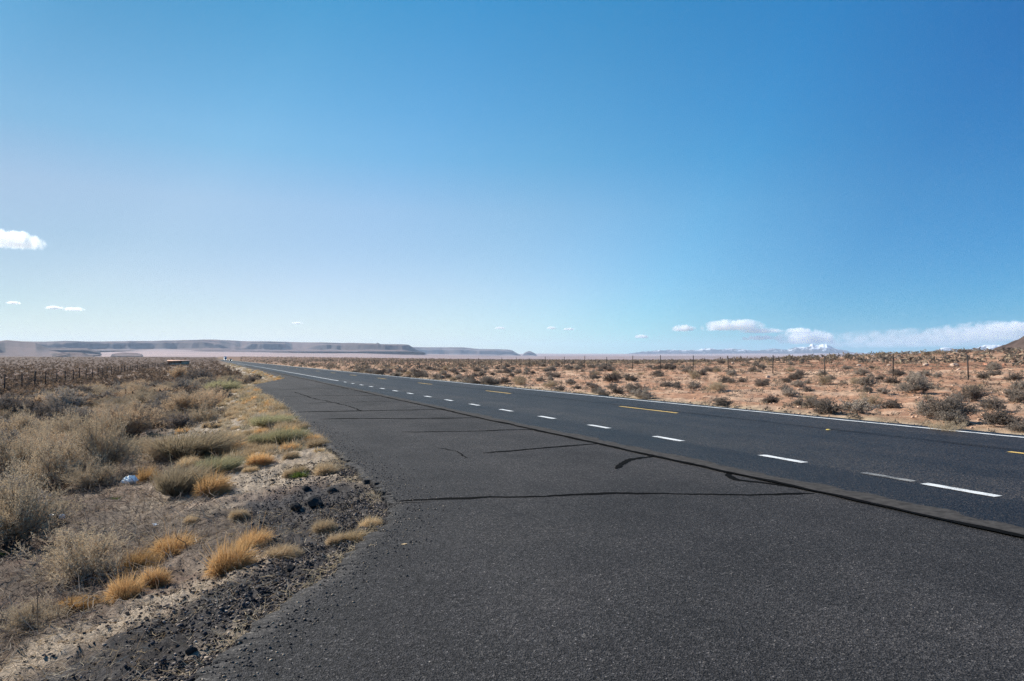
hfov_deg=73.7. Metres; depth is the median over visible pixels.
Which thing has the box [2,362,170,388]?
wire fence
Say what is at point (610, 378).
sagebrush
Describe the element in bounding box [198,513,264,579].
grass tuft
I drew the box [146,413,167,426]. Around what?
sagebrush
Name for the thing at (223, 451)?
grass tuft
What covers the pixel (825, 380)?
wiry shrub
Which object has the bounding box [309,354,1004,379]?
wire fence
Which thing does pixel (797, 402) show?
sagebrush
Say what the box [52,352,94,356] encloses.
ridge
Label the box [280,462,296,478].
grass tuft
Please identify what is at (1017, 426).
sagebrush
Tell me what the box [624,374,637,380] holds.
sagebrush
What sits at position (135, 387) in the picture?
rabbitbrush
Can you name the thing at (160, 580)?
grass tuft
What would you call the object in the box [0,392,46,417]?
sagebrush
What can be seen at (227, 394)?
sagebrush
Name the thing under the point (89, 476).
wiry shrub
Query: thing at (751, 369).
sagebrush
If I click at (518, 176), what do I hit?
sky
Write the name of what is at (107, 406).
wiry shrub
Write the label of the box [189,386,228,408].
rabbitbrush
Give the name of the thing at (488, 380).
sagebrush
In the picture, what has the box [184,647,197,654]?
asphalt chunk
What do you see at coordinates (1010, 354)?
scrubland
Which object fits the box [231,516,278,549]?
grass tuft
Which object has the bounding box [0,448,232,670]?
twig litter
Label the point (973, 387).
wiry shrub
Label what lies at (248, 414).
grass tuft
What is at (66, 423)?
wiry shrub
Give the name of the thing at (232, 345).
mesa
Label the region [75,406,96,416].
sagebrush
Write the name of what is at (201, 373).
sagebrush
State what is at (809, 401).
sagebrush
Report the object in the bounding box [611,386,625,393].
sagebrush
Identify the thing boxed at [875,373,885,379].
sagebrush
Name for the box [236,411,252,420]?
grass tuft
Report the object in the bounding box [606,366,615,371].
sagebrush
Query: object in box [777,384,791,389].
sagebrush
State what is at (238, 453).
grass tuft
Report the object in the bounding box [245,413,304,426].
broom shrub
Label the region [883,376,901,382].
sagebrush
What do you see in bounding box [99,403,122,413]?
sagebrush
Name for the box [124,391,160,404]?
wiry shrub
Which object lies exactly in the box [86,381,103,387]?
rabbitbrush
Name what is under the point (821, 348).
mountain
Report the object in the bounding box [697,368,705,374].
sagebrush
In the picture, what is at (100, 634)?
dry straw
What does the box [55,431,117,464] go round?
sagebrush
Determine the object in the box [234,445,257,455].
grass tuft
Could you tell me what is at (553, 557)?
pavement
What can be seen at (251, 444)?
grass tuft
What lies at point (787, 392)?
sagebrush
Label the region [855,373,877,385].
sagebrush
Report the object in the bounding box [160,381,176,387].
wiry shrub
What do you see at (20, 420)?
wiry shrub
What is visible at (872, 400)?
wiry shrub
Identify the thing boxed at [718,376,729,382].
sagebrush
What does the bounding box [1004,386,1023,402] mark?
sagebrush
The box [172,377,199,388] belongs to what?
sagebrush
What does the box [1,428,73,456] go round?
rabbitbrush
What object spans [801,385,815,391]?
sagebrush
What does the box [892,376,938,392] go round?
sagebrush
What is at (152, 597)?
dead stalks
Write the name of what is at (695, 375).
wiry shrub
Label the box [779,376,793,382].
sagebrush
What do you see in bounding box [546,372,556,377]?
sagebrush
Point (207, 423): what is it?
grass tuft
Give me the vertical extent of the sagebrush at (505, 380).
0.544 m
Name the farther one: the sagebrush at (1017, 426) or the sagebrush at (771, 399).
the sagebrush at (771, 399)
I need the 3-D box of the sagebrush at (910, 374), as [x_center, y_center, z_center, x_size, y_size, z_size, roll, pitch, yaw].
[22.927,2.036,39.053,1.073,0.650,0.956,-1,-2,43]
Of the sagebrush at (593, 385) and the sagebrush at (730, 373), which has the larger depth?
the sagebrush at (730, 373)
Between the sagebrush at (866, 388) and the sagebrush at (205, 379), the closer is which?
the sagebrush at (866, 388)
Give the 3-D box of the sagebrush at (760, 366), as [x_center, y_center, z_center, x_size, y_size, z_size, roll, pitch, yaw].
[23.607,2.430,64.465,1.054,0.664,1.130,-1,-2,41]
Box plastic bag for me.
[120,475,138,483]
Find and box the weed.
[289,469,309,477]
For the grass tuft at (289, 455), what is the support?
on the ground at (342, 487)
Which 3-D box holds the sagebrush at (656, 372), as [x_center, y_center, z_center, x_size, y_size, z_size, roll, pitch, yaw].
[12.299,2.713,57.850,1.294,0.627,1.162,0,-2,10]
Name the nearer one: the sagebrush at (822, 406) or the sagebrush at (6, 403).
the sagebrush at (822, 406)
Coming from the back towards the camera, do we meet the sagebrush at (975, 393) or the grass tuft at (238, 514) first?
the sagebrush at (975, 393)
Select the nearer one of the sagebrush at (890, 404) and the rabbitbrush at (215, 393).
the sagebrush at (890, 404)
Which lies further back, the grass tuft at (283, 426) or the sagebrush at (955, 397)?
the sagebrush at (955, 397)
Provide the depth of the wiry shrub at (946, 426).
15.31 m
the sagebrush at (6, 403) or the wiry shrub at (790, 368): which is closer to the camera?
the sagebrush at (6, 403)
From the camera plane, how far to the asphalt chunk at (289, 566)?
5.53 m
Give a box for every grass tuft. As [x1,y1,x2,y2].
[53,591,105,610]
[98,554,151,603]
[115,531,167,570]
[133,453,162,483]
[136,544,174,588]
[144,517,203,557]
[170,426,192,434]
[174,450,203,468]
[181,512,198,523]
[190,450,241,497]
[196,429,219,457]
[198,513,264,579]
[200,420,212,427]
[208,420,222,427]
[219,442,243,456]
[220,439,251,459]
[222,409,236,416]
[223,423,245,439]
[225,402,242,409]
[226,503,250,519]
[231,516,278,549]
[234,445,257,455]
[235,410,257,417]
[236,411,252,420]
[240,465,259,472]
[242,426,256,435]
[242,436,260,448]
[244,445,279,466]
[246,406,262,411]
[251,426,268,433]
[256,437,280,452]
[257,539,302,558]
[265,422,275,429]
[269,399,282,406]
[271,401,287,409]
[272,417,289,428]
[273,422,295,428]
[277,436,301,451]
[280,448,301,460]
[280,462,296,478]
[288,419,311,429]
[290,461,309,475]
[300,433,322,440]
[303,425,331,448]
[309,513,338,533]
[310,454,340,475]
[324,530,345,545]
[340,521,367,543]
[357,509,383,528]
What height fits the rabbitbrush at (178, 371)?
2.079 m
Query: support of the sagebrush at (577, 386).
on the ground at (342, 487)
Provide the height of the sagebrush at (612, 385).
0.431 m
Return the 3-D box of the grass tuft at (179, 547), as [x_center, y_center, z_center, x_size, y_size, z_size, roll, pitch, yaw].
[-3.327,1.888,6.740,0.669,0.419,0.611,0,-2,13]
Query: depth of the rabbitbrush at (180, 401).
22.01 m
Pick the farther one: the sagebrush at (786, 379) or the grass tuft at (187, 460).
the sagebrush at (786, 379)
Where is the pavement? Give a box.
[195,361,1023,680]
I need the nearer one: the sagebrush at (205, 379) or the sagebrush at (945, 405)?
the sagebrush at (945, 405)
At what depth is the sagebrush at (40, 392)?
40.89 m
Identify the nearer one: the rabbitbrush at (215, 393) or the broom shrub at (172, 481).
the broom shrub at (172, 481)
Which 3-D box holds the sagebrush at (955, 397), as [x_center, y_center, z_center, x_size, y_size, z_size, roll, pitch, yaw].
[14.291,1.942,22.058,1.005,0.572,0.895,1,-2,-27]
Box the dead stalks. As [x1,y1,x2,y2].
[0,492,360,680]
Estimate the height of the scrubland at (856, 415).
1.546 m
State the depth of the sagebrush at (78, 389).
45.92 m
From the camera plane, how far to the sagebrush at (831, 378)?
42.57 m
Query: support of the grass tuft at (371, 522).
on the ground at (342, 487)
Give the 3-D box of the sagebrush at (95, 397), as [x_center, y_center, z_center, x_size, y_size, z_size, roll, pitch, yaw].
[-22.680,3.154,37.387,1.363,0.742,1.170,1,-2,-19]
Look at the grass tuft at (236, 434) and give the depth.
15.23 m
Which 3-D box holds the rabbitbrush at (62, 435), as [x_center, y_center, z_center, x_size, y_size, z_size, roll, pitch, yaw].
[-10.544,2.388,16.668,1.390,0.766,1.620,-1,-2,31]
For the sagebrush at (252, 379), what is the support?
on the ground at (342, 487)
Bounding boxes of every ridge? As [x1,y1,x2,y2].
[49,348,100,355]
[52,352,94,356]
[110,352,142,356]
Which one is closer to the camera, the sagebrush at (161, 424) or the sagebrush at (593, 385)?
the sagebrush at (161, 424)
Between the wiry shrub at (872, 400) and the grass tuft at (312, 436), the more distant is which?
the wiry shrub at (872, 400)
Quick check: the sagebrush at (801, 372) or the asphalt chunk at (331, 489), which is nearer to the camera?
the asphalt chunk at (331, 489)
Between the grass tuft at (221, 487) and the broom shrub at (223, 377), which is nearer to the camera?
the grass tuft at (221, 487)
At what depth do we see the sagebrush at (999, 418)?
17.20 m
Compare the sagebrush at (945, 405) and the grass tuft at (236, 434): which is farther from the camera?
the sagebrush at (945, 405)
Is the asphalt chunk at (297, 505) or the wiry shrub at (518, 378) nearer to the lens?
the asphalt chunk at (297, 505)
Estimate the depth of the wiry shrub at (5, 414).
27.89 m
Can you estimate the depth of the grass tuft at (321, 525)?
6.72 m
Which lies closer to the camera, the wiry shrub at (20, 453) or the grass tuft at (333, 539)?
the grass tuft at (333, 539)
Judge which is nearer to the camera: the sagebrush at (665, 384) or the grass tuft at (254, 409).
the grass tuft at (254, 409)
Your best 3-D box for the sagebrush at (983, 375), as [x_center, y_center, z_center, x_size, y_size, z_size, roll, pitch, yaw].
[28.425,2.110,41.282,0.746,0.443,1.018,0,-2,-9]
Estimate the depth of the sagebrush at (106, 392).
39.24 m
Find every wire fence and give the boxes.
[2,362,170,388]
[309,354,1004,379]
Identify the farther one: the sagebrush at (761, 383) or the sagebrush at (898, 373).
the sagebrush at (898, 373)
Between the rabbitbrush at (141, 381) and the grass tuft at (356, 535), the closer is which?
the grass tuft at (356, 535)
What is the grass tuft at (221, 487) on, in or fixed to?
on the ground at (342, 487)
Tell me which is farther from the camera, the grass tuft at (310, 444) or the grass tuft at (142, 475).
the grass tuft at (310, 444)
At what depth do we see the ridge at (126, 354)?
5175.29 m
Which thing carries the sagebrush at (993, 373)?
on the ground at (342, 487)
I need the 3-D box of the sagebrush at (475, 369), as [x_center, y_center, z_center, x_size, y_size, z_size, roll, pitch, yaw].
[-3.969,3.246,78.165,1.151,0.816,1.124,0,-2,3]
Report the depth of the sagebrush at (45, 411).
26.38 m
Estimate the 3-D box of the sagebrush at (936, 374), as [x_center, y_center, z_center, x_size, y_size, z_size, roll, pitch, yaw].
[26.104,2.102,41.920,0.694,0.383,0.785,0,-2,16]
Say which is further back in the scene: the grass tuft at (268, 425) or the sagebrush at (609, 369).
the sagebrush at (609, 369)
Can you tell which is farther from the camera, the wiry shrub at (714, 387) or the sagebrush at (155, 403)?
the wiry shrub at (714, 387)
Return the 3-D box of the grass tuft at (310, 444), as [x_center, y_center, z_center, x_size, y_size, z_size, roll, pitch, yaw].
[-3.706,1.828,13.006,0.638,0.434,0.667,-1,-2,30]
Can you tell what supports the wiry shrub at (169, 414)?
on the ground at (342, 487)
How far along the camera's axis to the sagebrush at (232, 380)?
46.24 m
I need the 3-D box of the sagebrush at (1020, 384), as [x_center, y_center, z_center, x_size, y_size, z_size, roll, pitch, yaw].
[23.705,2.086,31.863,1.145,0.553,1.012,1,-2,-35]
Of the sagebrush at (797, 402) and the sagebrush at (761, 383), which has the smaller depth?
the sagebrush at (797, 402)
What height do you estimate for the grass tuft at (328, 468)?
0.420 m
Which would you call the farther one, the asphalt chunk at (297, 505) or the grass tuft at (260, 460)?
the grass tuft at (260, 460)
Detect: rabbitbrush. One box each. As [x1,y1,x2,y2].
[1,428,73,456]
[32,393,46,401]
[35,422,108,444]
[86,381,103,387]
[87,396,169,439]
[117,388,143,394]
[127,382,146,390]
[130,378,145,384]
[150,386,217,415]
[163,365,192,379]
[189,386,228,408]
[195,386,222,395]
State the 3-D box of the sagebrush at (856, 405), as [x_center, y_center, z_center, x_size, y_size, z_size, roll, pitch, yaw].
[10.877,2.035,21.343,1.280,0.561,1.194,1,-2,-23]
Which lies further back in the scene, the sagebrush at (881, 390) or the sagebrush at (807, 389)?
the sagebrush at (807, 389)
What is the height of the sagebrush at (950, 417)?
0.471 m
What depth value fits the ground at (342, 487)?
8.94 m
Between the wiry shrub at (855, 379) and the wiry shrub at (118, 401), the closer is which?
the wiry shrub at (118, 401)
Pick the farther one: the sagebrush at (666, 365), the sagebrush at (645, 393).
the sagebrush at (666, 365)
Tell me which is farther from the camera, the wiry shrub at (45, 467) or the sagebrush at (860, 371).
the sagebrush at (860, 371)
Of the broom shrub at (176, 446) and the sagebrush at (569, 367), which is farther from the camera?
the sagebrush at (569, 367)
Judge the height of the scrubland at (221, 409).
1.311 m
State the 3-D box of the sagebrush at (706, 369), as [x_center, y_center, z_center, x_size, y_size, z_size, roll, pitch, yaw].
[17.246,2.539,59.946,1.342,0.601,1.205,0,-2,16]
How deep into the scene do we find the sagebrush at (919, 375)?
36.10 m
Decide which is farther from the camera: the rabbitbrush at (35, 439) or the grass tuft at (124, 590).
the rabbitbrush at (35, 439)
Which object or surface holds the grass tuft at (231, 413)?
on the ground at (342, 487)
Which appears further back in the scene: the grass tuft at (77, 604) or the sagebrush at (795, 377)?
the sagebrush at (795, 377)
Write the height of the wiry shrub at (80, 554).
0.564 m
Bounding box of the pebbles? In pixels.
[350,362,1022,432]
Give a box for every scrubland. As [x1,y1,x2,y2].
[0,357,247,403]
[3,370,251,480]
[241,347,1023,370]
[340,361,1023,434]
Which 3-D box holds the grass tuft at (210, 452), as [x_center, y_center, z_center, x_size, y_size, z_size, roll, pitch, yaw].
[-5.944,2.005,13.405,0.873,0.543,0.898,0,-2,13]
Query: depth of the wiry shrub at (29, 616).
4.84 m
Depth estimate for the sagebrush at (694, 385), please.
35.05 m
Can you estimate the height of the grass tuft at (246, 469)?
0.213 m
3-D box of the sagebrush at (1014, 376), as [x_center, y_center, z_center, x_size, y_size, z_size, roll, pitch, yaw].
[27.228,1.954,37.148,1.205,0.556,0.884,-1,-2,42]
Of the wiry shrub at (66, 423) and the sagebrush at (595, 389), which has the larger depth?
the sagebrush at (595, 389)
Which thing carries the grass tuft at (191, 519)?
on the ground at (342, 487)
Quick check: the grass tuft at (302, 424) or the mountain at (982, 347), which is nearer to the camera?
the grass tuft at (302, 424)
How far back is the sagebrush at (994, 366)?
52.34 m
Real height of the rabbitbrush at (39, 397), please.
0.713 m
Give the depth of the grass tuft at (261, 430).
15.90 m
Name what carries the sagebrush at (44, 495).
on the ground at (342, 487)
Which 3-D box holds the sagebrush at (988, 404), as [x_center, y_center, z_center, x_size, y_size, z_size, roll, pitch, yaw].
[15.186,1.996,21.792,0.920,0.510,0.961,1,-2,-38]
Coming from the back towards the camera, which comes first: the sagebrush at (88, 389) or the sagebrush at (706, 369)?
the sagebrush at (706, 369)
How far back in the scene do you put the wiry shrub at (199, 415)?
20.78 m
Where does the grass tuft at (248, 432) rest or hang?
on the ground at (342, 487)
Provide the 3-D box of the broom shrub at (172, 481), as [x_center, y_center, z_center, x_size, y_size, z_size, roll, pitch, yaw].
[-4.604,1.939,9.681,1.065,0.517,1.129,0,-2,-14]
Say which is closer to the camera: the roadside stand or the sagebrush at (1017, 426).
the sagebrush at (1017, 426)
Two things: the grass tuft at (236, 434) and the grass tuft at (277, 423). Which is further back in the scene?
the grass tuft at (277, 423)
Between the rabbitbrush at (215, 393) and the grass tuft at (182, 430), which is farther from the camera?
the rabbitbrush at (215, 393)
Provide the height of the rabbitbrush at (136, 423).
1.273 m
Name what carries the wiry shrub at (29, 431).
on the ground at (342, 487)
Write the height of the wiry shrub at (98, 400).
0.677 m
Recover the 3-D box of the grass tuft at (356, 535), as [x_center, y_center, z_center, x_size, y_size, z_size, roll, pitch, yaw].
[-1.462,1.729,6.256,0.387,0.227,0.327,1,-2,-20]
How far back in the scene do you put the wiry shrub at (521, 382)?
43.62 m
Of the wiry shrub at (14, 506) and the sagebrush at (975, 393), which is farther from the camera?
the sagebrush at (975, 393)
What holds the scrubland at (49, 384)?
on the ground at (342, 487)
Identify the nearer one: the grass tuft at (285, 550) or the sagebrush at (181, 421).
the grass tuft at (285, 550)
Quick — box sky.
[0,0,1023,353]
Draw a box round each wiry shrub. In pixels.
[0,402,65,437]
[0,407,15,419]
[0,422,56,478]
[0,446,88,549]
[0,594,80,631]
[2,419,56,441]
[5,417,111,492]
[10,520,143,596]
[28,406,107,441]
[58,453,127,490]
[59,405,146,472]
[88,400,121,410]
[90,386,109,393]
[90,397,108,406]
[109,396,133,405]
[119,397,149,411]
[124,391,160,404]
[128,435,176,463]
[153,405,182,424]
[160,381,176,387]
[183,403,227,422]
[511,373,528,383]
[514,379,524,384]
[542,379,558,387]
[688,368,701,378]
[706,381,727,390]
[785,365,796,371]
[815,374,832,384]
[849,377,859,383]
[855,390,885,406]
[926,417,971,431]
[964,381,985,392]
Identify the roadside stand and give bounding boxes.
[167,360,189,364]
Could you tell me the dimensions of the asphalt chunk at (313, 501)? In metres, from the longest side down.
0.198 x 0.188 x 0.132 m
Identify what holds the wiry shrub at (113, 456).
on the ground at (342, 487)
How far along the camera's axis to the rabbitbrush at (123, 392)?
40.21 m
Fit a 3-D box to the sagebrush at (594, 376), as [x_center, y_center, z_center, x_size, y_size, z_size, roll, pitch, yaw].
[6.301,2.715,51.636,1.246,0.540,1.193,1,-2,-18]
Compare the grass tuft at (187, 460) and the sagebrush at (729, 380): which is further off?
the sagebrush at (729, 380)
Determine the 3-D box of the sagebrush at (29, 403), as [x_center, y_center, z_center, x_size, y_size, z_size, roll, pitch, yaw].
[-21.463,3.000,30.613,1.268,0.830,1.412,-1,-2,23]
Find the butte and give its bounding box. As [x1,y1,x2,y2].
[522,351,536,355]
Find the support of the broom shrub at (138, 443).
on the ground at (342, 487)
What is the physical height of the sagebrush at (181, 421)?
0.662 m
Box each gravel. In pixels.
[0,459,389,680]
[200,421,458,680]
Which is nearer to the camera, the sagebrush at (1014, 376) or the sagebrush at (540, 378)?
the sagebrush at (1014, 376)
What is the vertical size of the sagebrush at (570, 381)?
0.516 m
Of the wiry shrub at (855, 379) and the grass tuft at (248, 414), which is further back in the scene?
the wiry shrub at (855, 379)
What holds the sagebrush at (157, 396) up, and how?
on the ground at (342, 487)
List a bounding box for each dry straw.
[0,430,377,680]
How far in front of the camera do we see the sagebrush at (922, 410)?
19.84 m
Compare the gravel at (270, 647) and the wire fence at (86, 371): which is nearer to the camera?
the gravel at (270, 647)
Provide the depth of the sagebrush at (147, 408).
23.06 m
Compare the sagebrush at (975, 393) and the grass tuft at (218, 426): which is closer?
the grass tuft at (218, 426)
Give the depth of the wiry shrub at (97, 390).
48.56 m
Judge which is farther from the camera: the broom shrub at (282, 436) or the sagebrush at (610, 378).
the sagebrush at (610, 378)
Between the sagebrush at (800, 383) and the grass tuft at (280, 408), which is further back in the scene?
the sagebrush at (800, 383)
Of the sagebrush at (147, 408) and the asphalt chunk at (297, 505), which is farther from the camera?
the sagebrush at (147, 408)
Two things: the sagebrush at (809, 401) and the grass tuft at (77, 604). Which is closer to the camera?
the grass tuft at (77, 604)
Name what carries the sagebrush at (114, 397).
on the ground at (342, 487)
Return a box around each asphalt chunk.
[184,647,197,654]
[286,563,293,570]
[290,502,301,510]
[301,486,309,490]
[307,496,323,507]
[327,487,338,492]
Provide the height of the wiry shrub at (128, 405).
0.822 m
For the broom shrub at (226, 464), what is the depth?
11.04 m
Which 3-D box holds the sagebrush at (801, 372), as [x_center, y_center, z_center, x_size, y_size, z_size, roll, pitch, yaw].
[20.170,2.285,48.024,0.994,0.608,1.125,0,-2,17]
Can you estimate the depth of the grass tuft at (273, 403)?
23.39 m
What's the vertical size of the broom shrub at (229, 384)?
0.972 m
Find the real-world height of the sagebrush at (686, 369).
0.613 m
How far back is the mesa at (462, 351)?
15774.84 m
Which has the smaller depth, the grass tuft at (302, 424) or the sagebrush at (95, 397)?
the grass tuft at (302, 424)
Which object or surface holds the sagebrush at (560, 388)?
on the ground at (342, 487)
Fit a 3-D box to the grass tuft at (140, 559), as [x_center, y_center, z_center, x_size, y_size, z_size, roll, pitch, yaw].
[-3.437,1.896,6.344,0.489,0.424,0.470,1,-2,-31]
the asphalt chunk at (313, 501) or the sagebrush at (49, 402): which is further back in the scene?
the sagebrush at (49, 402)
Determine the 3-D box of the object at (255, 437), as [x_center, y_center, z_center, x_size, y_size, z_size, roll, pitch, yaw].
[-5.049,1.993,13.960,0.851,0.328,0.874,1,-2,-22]
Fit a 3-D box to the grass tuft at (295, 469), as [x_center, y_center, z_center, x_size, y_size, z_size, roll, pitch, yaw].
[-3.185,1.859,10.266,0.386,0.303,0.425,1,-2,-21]
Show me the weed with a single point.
(299, 475)
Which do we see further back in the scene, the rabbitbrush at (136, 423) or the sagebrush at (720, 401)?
the sagebrush at (720, 401)
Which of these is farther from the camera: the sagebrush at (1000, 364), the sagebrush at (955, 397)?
the sagebrush at (1000, 364)
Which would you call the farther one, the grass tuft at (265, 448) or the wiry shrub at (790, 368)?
the wiry shrub at (790, 368)
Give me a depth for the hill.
402.63 m
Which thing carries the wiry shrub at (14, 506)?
on the ground at (342, 487)
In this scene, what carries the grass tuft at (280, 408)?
on the ground at (342, 487)
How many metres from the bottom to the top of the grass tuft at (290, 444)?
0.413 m
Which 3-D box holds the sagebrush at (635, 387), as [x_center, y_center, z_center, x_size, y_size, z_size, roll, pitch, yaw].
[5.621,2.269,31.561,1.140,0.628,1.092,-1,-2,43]
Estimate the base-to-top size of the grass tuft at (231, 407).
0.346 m
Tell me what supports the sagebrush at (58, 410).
on the ground at (342, 487)
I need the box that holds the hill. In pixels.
[992,336,1023,349]
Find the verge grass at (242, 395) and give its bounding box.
[121,363,325,478]
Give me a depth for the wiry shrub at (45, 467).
11.29 m
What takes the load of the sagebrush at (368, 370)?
on the ground at (342, 487)
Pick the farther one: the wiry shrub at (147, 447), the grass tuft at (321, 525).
the wiry shrub at (147, 447)
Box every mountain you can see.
[629,343,853,353]
[929,345,1001,352]
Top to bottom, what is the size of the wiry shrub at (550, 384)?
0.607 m
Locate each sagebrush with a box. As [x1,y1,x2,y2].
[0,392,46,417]
[0,425,35,454]
[0,473,64,520]
[20,399,42,415]
[28,389,47,397]
[29,404,64,418]
[36,398,96,429]
[38,397,73,412]
[40,384,92,406]
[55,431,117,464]
[68,386,88,392]
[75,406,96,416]
[78,383,96,392]
[88,392,101,401]
[97,394,126,404]
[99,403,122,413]
[102,390,115,396]
[108,378,126,385]
[131,400,161,416]
[142,398,161,409]
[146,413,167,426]
[151,393,168,402]
[159,408,204,428]
[171,367,216,381]
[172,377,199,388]
[199,376,218,383]
[204,384,235,398]
[224,376,238,383]
[245,375,260,382]
[364,368,372,372]
[472,366,479,371]
[481,375,496,384]
[498,377,511,382]
[501,368,510,373]
[535,376,545,380]
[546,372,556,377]
[551,384,564,390]
[564,364,573,369]
[564,378,577,383]
[571,384,582,388]
[587,374,602,378]
[589,383,599,388]
[590,386,605,392]
[594,386,606,394]
[603,373,618,381]
[604,383,618,388]
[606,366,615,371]
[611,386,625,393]
[622,383,646,394]
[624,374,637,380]
[629,386,656,398]
[650,369,663,374]
[659,380,675,386]
[662,362,675,369]
[680,366,694,372]
[685,380,701,388]
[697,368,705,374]
[703,367,712,371]
[711,396,734,405]
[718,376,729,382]
[725,369,738,375]
[725,377,736,382]
[747,365,756,371]
[754,378,771,386]
[757,363,766,368]
[761,393,780,402]
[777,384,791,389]
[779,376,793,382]
[780,387,799,396]
[788,373,803,379]
[789,379,805,386]
[791,398,805,404]
[793,370,804,376]
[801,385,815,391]
[801,395,817,407]
[812,396,846,413]
[814,370,828,375]
[825,374,837,379]
[838,397,885,413]
[853,367,871,374]
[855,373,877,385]
[861,384,872,392]
[874,386,889,393]
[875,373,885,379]
[882,399,903,407]
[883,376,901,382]
[887,367,907,375]
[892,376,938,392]
[904,371,915,380]
[907,371,932,383]
[907,398,935,417]
[917,395,981,420]
[922,370,932,375]
[932,372,942,376]
[934,408,969,424]
[938,392,971,406]
[944,383,990,400]
[972,395,1007,409]
[973,403,1023,426]
[976,373,990,378]
[983,361,1002,367]
[984,361,1003,370]
[986,369,1004,375]
[999,372,1023,380]
[1002,387,1022,394]
[1003,417,1023,432]
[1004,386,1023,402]
[1007,379,1023,389]
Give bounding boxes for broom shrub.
[115,433,153,454]
[141,425,252,457]
[149,459,222,496]
[191,453,254,472]
[202,379,244,390]
[220,374,239,378]
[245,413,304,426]
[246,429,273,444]
[265,424,318,443]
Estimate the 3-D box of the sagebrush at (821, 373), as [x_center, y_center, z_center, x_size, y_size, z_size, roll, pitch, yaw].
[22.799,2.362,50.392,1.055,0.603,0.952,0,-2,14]
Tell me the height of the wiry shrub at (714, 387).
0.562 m
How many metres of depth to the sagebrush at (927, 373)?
46.67 m
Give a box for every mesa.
[0,340,61,356]
[23,339,424,353]
[413,347,520,355]
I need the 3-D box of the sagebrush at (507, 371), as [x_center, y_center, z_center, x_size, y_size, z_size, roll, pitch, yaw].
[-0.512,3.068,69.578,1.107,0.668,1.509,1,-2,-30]
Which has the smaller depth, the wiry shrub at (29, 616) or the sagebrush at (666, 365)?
the wiry shrub at (29, 616)
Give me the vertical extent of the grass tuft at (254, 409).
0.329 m
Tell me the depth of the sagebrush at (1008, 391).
26.60 m
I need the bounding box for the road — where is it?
[220,360,1023,536]
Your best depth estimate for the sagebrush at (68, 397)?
33.03 m
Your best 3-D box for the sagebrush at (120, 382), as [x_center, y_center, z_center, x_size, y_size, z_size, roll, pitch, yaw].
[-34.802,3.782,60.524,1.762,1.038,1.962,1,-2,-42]
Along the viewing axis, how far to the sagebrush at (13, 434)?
16.10 m
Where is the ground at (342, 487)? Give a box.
[0,349,1023,680]
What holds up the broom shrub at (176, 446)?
on the ground at (342, 487)
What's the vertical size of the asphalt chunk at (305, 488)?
0.082 m
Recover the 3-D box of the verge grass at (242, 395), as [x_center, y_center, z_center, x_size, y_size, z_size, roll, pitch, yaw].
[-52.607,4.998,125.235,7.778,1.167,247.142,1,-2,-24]
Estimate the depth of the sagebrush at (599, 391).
32.19 m
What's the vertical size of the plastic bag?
0.153 m
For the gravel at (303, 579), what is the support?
on the ground at (342, 487)

